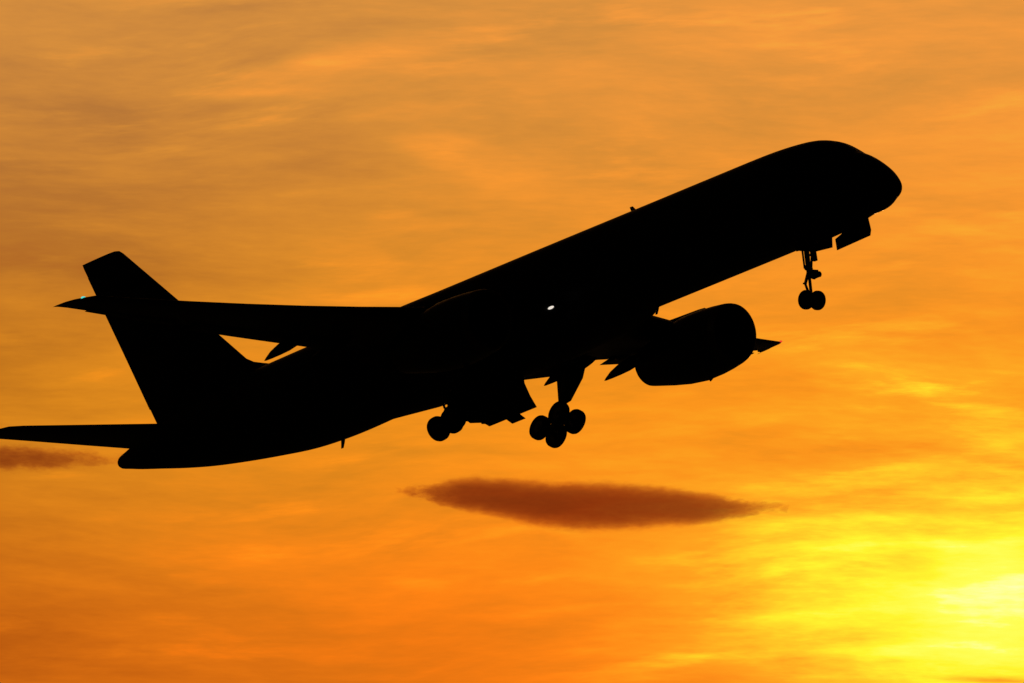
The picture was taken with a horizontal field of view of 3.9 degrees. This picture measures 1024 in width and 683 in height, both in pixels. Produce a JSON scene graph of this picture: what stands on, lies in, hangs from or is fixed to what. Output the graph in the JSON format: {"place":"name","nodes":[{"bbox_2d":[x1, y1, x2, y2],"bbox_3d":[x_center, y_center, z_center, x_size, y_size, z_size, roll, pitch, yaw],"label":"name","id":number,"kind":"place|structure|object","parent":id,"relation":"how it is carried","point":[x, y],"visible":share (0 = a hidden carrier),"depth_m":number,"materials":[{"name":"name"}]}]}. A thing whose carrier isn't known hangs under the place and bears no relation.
{"place":"outdoors","nodes":[
{"label":"outdoors","id":0,"kind":"place"},
{"bbox_2d":[0,140,901,468],"bbox_3d":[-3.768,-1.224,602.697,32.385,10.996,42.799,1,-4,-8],"label":"airliner","id":1,"kind":"object","parent":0,"point":[564,314],"visible":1,"depth_m":597.37,"materials":[{"name":"paint"}]},
{"bbox_2d":[451,370,525,423],"bbox_3d":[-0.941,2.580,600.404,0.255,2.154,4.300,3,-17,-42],"label":"main gear door","id":2,"kind":"structure","parent":1,"relation":"in","point":[498,398],"depth_m":600.00,"materials":[{"name":"paint"}]},
{"bbox_2d":[481,376,536,425],"bbox_3d":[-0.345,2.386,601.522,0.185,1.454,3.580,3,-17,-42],"label":"main gear door","id":3,"kind":"structure","parent":1,"relation":"in","point":[526,403],"depth_m":600.59,"materials":[{"name":"paint"}]},
{"bbox_2d":[795,235,816,250],"bbox_3d":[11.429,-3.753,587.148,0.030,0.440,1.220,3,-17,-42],"label":"nose gear door","id":4,"kind":"structure","parent":1,"relation":"in","point":[811,242],"depth_m":587.11,"materials":[{"name":"paint"}]},
{"bbox_2d":[814,238,832,251],"bbox_3d":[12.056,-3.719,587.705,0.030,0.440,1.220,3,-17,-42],"label":"nose gear door","id":5,"kind":"structure","parent":1,"relation":"in","point":[827,244],"depth_m":587.54,"materials":[{"name":"paint"}]},
{"bbox_2d":[818,217,853,243],"bbox_3d":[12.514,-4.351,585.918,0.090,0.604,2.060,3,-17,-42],"label":"nose gear door","id":6,"kind":"structure","parent":1,"relation":"in","point":[846,225],"depth_m":585.82,"materials":[{"name":"paint"}]},
{"bbox_2d":[835,218,870,249],"bbox_3d":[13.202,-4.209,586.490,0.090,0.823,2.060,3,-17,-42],"label":"nose gear door","id":7,"kind":"structure","parent":1,"relation":"in","point":[861,230],"depth_m":586.39,"materials":[{"name":"paint"}]},
{"bbox_2d":[0,0,1023,682],"label":"sky","id":8,"kind":"structure","parent":0,"point":[843,502],"materials":[{"name":"orange"}]}
]}

